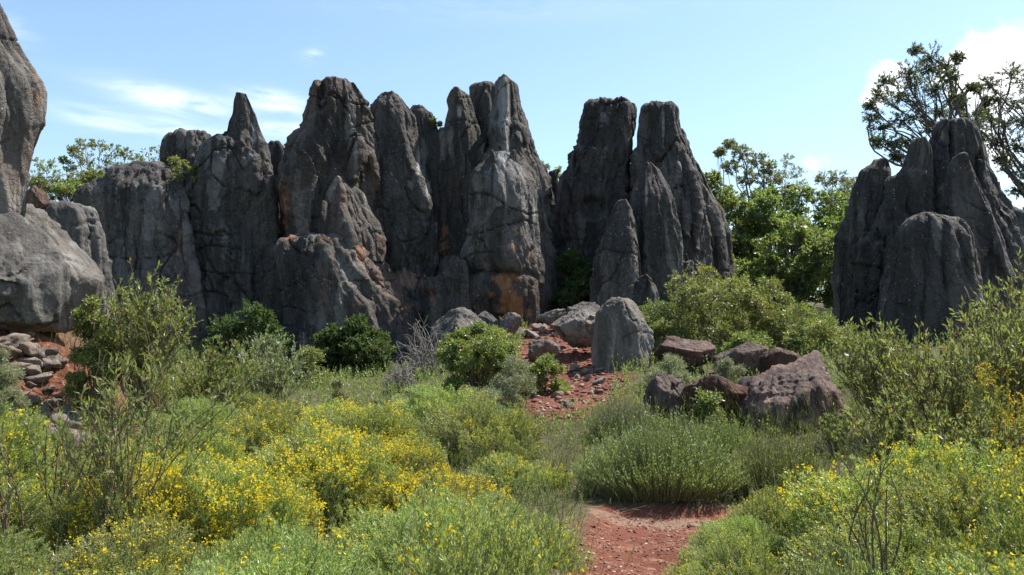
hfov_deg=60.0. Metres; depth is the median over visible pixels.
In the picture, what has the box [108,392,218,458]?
leafy shrub
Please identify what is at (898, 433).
leafy shrub
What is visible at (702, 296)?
rounded bush
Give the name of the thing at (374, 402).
leafy shrub
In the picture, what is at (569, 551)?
spiny shrub
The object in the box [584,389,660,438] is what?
wiry bush
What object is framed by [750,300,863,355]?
rounded bush
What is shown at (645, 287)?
rock outcrop
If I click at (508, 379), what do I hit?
rounded bush
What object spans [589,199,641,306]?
rock pinnacle
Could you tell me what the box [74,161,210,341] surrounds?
rock pinnacle
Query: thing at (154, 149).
tree
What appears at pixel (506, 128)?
rock pinnacle
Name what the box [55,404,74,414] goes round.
stone
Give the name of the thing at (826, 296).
bushy shrub
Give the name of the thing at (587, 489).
green undergrowth
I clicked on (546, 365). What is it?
rounded bush
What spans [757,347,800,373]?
boulder
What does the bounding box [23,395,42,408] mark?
stone
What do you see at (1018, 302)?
leafy shrub
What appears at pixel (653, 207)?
rock pinnacle
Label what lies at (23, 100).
rock cliff
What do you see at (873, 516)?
leafy shrub
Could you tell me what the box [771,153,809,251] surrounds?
tree
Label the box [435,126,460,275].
rock pinnacle
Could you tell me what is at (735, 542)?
spiny shrub
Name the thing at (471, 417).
spiny shrub
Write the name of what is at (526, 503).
silver undergrowth
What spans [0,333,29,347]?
stone
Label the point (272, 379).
leafy shrub
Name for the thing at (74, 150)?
tree
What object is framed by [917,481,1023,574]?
flowering bush
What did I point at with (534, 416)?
dry grass
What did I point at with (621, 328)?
boulder
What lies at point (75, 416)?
stone
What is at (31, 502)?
spiny shrub
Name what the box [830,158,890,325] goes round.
rock pinnacle
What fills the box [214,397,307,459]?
spiny shrub
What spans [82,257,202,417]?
leafy shrub
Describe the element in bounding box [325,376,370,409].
rounded bush
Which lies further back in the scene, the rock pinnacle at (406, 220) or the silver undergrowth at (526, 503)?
the rock pinnacle at (406, 220)
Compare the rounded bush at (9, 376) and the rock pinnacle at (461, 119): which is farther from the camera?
the rock pinnacle at (461, 119)
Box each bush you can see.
[0,346,32,419]
[29,156,63,194]
[29,168,104,201]
[49,177,83,201]
[59,294,121,415]
[166,155,200,182]
[199,299,295,373]
[286,344,334,388]
[309,313,400,378]
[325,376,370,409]
[390,384,435,409]
[429,116,442,127]
[434,318,526,393]
[443,425,546,464]
[450,382,507,424]
[487,353,537,406]
[518,352,571,394]
[540,160,550,169]
[549,247,592,314]
[552,165,562,178]
[571,396,752,501]
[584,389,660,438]
[639,297,692,360]
[639,351,702,385]
[660,410,758,456]
[663,261,816,349]
[688,386,728,437]
[712,330,774,360]
[714,355,746,383]
[726,419,830,497]
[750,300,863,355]
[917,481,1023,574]
[934,361,1023,477]
[944,438,1023,551]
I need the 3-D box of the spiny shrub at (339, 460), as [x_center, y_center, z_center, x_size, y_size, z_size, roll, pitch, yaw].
[-1.739,1.841,8.676,1.905,1.311,1.919,-3,-5,33]
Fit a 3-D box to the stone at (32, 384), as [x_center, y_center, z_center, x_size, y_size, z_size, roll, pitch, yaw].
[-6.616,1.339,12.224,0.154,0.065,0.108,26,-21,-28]
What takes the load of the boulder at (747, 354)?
on the ground at (602, 510)
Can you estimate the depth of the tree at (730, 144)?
35.02 m
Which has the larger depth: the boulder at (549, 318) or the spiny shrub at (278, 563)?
the boulder at (549, 318)
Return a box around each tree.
[57,138,145,176]
[139,144,160,161]
[705,168,779,267]
[712,138,798,225]
[734,182,851,300]
[746,213,835,310]
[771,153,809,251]
[805,170,856,305]
[860,41,993,166]
[974,60,1023,209]
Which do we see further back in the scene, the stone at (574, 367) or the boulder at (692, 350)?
the stone at (574, 367)
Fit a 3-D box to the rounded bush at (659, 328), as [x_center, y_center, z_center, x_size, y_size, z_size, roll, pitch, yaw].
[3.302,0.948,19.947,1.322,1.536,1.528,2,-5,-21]
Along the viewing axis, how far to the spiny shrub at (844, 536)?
5.84 m
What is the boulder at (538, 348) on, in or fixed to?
on the ground at (602, 510)
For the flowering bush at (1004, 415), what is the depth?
7.95 m
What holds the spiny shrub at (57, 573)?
on the ground at (602, 510)
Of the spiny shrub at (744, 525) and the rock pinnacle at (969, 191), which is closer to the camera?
the spiny shrub at (744, 525)
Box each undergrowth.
[0,381,1008,574]
[10,362,1018,574]
[104,305,1023,445]
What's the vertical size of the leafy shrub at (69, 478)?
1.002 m
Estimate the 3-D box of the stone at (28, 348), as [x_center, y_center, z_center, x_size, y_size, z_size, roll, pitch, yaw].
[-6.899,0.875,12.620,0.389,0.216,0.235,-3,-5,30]
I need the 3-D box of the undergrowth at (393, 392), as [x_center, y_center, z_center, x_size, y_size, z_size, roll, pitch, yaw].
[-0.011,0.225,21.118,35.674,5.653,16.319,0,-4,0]
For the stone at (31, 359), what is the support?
on the ground at (602, 510)
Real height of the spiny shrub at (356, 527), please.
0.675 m
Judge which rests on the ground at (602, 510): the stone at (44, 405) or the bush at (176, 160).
the stone at (44, 405)
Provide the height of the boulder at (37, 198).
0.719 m
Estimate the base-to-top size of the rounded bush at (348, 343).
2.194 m
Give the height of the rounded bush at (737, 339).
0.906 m
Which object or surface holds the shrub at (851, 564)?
on the ground at (602, 510)
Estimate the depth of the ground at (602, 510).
10.15 m
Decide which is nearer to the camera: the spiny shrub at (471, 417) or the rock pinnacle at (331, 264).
the spiny shrub at (471, 417)
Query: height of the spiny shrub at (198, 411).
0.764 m
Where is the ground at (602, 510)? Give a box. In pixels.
[0,298,1018,574]
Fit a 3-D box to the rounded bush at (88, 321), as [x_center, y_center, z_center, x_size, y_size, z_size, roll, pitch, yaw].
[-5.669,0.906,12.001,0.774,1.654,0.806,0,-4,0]
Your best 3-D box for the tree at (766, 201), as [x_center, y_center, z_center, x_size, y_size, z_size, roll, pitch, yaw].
[10.980,-1.419,33.750,5.709,5.301,4.291,0,-4,0]
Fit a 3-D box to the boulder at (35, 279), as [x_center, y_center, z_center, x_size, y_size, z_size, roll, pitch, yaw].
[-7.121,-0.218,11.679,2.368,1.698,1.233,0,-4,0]
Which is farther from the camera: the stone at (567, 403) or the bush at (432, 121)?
the bush at (432, 121)
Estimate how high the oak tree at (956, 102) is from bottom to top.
9.420 m
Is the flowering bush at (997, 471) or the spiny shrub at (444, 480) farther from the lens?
the spiny shrub at (444, 480)
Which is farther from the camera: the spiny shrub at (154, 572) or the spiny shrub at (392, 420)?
the spiny shrub at (392, 420)
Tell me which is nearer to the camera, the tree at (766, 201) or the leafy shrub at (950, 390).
the leafy shrub at (950, 390)
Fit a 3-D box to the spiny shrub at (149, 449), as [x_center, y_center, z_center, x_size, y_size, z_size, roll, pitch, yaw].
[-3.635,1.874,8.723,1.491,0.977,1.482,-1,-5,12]
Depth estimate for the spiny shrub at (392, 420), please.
11.70 m
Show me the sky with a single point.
(778, 78)
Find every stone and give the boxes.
[0,325,10,330]
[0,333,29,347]
[0,341,10,345]
[0,343,22,360]
[8,362,32,370]
[17,356,42,366]
[18,341,41,355]
[19,389,32,398]
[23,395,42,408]
[24,365,41,374]
[24,372,53,382]
[27,381,37,386]
[31,402,50,412]
[35,347,68,369]
[41,385,55,391]
[41,411,55,414]
[42,358,60,367]
[42,399,57,407]
[46,347,59,353]
[48,413,68,423]
[51,398,61,405]
[54,392,65,397]
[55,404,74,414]
[58,419,82,429]
[65,432,89,450]
[69,411,87,420]
[512,328,526,336]
[524,329,538,337]
[531,323,541,330]
[551,391,563,397]
[562,399,572,407]
[570,363,579,370]
[580,368,589,373]
[592,377,605,384]
[593,389,603,392]
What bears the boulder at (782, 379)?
on the ground at (602, 510)
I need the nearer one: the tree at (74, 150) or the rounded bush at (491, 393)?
the rounded bush at (491, 393)
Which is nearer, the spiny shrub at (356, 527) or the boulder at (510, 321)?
the spiny shrub at (356, 527)
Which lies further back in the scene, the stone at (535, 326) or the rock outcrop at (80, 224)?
the stone at (535, 326)
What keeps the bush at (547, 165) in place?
on the rock pinnacle
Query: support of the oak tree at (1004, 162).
on the ground at (602, 510)
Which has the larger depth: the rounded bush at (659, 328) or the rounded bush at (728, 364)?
the rounded bush at (659, 328)
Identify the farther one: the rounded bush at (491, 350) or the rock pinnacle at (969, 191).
the rock pinnacle at (969, 191)
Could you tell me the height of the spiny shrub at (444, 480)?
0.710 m
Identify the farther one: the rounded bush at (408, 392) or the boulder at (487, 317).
the boulder at (487, 317)
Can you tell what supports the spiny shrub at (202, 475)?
on the ground at (602, 510)
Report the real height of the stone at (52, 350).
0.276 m
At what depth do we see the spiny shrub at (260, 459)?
10.26 m
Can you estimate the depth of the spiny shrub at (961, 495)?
6.00 m
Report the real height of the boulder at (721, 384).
1.161 m
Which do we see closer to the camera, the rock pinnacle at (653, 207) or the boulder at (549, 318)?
the boulder at (549, 318)
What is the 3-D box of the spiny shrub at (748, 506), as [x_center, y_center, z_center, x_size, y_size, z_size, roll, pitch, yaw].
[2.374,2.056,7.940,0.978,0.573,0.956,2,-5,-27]
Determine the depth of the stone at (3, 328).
12.77 m
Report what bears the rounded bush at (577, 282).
on the ground at (602, 510)
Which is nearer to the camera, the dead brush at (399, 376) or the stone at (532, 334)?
the dead brush at (399, 376)
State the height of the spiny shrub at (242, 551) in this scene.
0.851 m
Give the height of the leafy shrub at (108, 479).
1.821 m
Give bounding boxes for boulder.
[0,212,71,332]
[21,204,104,332]
[27,185,49,210]
[430,307,485,343]
[478,311,497,325]
[498,312,521,335]
[528,338,560,363]
[537,308,566,325]
[550,302,599,347]
[566,301,591,312]
[591,297,654,371]
[643,373,689,422]
[652,336,715,369]
[680,374,748,426]
[712,342,767,376]
[734,350,850,434]
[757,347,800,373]
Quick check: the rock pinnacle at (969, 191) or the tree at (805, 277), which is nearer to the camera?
the rock pinnacle at (969, 191)
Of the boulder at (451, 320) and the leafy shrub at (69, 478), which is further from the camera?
the boulder at (451, 320)
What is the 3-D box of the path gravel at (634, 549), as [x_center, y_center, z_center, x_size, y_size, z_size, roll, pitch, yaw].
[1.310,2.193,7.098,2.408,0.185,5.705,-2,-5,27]
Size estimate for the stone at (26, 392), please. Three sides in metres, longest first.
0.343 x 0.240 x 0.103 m
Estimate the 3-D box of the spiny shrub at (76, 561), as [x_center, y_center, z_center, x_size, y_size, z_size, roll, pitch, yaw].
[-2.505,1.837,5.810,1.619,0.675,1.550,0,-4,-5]
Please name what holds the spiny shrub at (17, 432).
on the ground at (602, 510)
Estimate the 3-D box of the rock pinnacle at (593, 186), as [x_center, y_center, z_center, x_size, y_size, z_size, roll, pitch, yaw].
[2.632,-2.293,28.368,3.236,7.734,2.477,0,-4,0]
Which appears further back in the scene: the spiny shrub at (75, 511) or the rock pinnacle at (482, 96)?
the rock pinnacle at (482, 96)
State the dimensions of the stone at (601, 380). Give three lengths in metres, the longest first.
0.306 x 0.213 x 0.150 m
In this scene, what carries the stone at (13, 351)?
on the ground at (602, 510)
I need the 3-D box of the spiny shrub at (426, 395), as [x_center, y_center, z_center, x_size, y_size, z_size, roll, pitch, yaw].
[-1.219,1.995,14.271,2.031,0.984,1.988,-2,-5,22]
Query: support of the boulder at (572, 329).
on the ground at (602, 510)
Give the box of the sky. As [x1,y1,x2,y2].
[0,0,1023,296]
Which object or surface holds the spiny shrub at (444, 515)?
on the ground at (602, 510)
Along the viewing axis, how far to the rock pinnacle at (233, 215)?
27.61 m
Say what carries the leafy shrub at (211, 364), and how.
on the ground at (602, 510)
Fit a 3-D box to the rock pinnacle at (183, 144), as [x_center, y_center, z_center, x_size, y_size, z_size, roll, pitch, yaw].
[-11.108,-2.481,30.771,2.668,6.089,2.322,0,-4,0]
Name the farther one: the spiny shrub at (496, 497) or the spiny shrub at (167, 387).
the spiny shrub at (167, 387)
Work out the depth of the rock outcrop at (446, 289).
25.57 m
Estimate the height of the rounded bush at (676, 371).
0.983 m
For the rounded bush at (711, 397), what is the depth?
13.26 m
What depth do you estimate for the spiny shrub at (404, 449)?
10.54 m
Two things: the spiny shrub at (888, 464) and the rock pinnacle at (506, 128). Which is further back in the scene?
the rock pinnacle at (506, 128)
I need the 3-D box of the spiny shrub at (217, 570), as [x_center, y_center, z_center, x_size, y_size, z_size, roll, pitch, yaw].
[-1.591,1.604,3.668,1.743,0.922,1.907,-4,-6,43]
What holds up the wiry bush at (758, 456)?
on the ground at (602, 510)
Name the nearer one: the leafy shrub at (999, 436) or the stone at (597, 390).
the leafy shrub at (999, 436)
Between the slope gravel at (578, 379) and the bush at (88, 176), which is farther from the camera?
the bush at (88, 176)
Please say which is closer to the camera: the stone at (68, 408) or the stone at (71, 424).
the stone at (71, 424)
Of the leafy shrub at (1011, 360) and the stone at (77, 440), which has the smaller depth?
the leafy shrub at (1011, 360)
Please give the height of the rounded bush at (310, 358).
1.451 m
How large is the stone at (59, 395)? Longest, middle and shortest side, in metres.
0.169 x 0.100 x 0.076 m
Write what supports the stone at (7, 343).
on the ground at (602, 510)
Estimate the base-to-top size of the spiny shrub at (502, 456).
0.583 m
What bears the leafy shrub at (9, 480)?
on the ground at (602, 510)
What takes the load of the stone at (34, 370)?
on the ground at (602, 510)
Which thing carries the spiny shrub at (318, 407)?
on the ground at (602, 510)
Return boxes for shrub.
[0,398,74,506]
[0,408,27,554]
[0,474,68,558]
[0,523,58,574]
[12,511,237,574]
[16,565,103,574]
[22,413,123,536]
[33,446,240,564]
[40,553,261,574]
[46,308,248,550]
[65,432,204,497]
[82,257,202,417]
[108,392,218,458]
[110,564,224,574]
[126,365,207,406]
[146,438,328,555]
[148,395,247,440]
[163,329,262,403]
[167,381,298,417]
[168,423,256,468]
[175,508,369,574]
[189,458,264,506]
[191,520,407,574]
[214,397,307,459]
[228,323,320,402]
[248,417,384,487]
[260,410,421,533]
[280,396,384,428]
[318,396,430,448]
[320,500,468,570]
[338,477,553,574]
[357,464,512,515]
[367,396,395,412]
[380,429,455,483]
[389,496,585,574]
[391,381,485,435]
[417,386,551,468]
[450,489,596,565]
[461,449,572,498]
[508,511,589,574]
[660,525,785,574]
[684,512,793,564]
[715,484,799,539]
[733,254,832,314]
[776,507,973,574]
[777,426,1020,564]
[788,527,923,574]
[809,412,861,457]
[817,311,932,437]
[826,437,915,574]
[831,385,970,466]
[852,442,949,484]
[857,453,1023,574]
[876,309,1011,447]
[886,542,1023,574]
[904,396,1023,486]
[932,280,1023,457]
[933,542,1023,574]
[967,247,1023,421]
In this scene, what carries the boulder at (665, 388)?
on the ground at (602, 510)
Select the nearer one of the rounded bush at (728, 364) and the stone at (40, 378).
the stone at (40, 378)
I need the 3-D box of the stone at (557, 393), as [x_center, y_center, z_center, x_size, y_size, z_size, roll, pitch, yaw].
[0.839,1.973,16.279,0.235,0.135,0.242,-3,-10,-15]
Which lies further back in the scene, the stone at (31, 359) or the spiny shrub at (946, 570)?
the stone at (31, 359)
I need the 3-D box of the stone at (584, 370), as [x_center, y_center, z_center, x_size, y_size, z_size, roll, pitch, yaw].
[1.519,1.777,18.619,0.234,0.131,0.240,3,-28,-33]
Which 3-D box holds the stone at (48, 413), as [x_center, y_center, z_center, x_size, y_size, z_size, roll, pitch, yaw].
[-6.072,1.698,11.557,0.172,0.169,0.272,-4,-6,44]
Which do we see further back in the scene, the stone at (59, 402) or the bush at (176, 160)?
the bush at (176, 160)
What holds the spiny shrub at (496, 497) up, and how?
on the ground at (602, 510)
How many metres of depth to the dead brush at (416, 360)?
20.80 m
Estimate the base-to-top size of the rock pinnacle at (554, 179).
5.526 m
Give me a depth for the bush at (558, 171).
29.73 m
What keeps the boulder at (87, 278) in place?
on the ground at (602, 510)
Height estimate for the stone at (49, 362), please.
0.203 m
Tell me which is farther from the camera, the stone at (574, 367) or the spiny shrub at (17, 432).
the stone at (574, 367)
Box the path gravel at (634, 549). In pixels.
[578,507,719,574]
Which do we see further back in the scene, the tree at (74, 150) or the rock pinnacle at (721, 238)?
the tree at (74, 150)
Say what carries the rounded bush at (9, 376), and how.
on the ground at (602, 510)
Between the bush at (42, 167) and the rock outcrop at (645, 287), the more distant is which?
the bush at (42, 167)
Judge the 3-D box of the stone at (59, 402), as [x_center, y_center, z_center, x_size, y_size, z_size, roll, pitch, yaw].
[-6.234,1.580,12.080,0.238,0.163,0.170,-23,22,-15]
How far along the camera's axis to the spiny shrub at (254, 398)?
13.61 m
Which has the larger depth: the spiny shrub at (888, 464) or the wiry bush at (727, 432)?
the wiry bush at (727, 432)
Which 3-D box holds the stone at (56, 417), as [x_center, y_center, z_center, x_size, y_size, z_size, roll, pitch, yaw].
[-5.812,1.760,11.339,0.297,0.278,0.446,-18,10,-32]
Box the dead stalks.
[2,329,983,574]
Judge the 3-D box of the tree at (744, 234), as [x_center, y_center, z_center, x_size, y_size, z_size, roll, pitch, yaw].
[8.343,-1.431,33.181,4.480,5.756,4.246,0,-4,0]
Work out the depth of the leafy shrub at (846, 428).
11.38 m
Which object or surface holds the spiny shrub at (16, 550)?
on the ground at (602, 510)
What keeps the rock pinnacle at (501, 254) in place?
on the ground at (602, 510)
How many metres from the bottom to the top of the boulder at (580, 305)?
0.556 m
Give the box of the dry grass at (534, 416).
[21,344,646,563]
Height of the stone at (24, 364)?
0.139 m
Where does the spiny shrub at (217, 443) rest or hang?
on the ground at (602, 510)
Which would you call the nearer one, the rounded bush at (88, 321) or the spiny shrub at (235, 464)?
the spiny shrub at (235, 464)
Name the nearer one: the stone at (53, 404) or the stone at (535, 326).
the stone at (53, 404)
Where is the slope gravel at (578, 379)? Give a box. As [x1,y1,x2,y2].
[517,326,625,421]
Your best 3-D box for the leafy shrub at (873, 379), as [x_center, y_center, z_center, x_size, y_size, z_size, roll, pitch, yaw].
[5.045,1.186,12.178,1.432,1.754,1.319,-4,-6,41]
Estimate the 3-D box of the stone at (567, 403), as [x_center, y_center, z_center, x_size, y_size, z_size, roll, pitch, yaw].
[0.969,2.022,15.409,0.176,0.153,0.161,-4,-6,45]
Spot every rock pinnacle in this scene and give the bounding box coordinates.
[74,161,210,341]
[159,128,211,197]
[188,92,279,347]
[267,76,421,375]
[268,140,284,233]
[370,90,439,324]
[410,104,446,238]
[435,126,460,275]
[444,86,482,254]
[460,149,545,326]
[461,74,558,313]
[469,81,495,132]
[548,96,636,305]
[549,171,558,202]
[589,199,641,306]
[628,100,726,316]
[629,162,683,317]
[695,160,739,317]
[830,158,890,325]
[842,136,936,336]
[873,212,988,345]
[929,117,1023,329]
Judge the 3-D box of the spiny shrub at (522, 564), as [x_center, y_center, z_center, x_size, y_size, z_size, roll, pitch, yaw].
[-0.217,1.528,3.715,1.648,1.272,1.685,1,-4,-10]
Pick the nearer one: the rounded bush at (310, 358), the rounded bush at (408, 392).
the rounded bush at (408, 392)
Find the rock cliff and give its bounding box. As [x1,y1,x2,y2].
[0,4,46,216]
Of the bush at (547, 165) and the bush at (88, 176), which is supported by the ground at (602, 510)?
the bush at (88, 176)
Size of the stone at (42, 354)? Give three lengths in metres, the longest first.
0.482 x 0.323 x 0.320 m
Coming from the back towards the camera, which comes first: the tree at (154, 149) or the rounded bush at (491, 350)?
the tree at (154, 149)
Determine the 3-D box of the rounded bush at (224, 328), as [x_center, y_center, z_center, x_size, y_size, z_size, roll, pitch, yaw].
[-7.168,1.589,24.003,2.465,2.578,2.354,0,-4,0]
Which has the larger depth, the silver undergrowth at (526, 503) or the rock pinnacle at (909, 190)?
the rock pinnacle at (909, 190)
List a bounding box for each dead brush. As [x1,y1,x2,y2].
[381,359,418,391]
[388,315,446,378]
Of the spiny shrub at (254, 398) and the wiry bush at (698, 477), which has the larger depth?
the spiny shrub at (254, 398)
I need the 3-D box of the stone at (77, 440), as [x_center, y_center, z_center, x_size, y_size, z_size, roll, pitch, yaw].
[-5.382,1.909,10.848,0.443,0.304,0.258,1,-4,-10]
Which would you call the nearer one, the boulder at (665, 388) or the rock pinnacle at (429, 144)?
the boulder at (665, 388)
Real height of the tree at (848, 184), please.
5.923 m
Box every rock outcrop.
[46,201,115,328]
[420,255,472,359]
[632,274,659,320]
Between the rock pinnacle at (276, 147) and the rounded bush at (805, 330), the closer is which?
the rounded bush at (805, 330)
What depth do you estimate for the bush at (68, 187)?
29.19 m
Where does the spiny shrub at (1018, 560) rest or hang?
on the ground at (602, 510)
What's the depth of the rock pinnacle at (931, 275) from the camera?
20.34 m
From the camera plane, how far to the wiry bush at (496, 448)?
12.00 m
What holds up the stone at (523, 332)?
on the ground at (602, 510)
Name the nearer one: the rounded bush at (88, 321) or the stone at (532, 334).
the rounded bush at (88, 321)
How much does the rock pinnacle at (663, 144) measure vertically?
7.569 m
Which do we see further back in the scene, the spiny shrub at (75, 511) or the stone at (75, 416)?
the stone at (75, 416)
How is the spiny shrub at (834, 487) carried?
on the ground at (602, 510)
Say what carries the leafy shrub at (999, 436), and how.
on the ground at (602, 510)
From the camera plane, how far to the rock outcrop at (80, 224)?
21.90 m
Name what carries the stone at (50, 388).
on the ground at (602, 510)

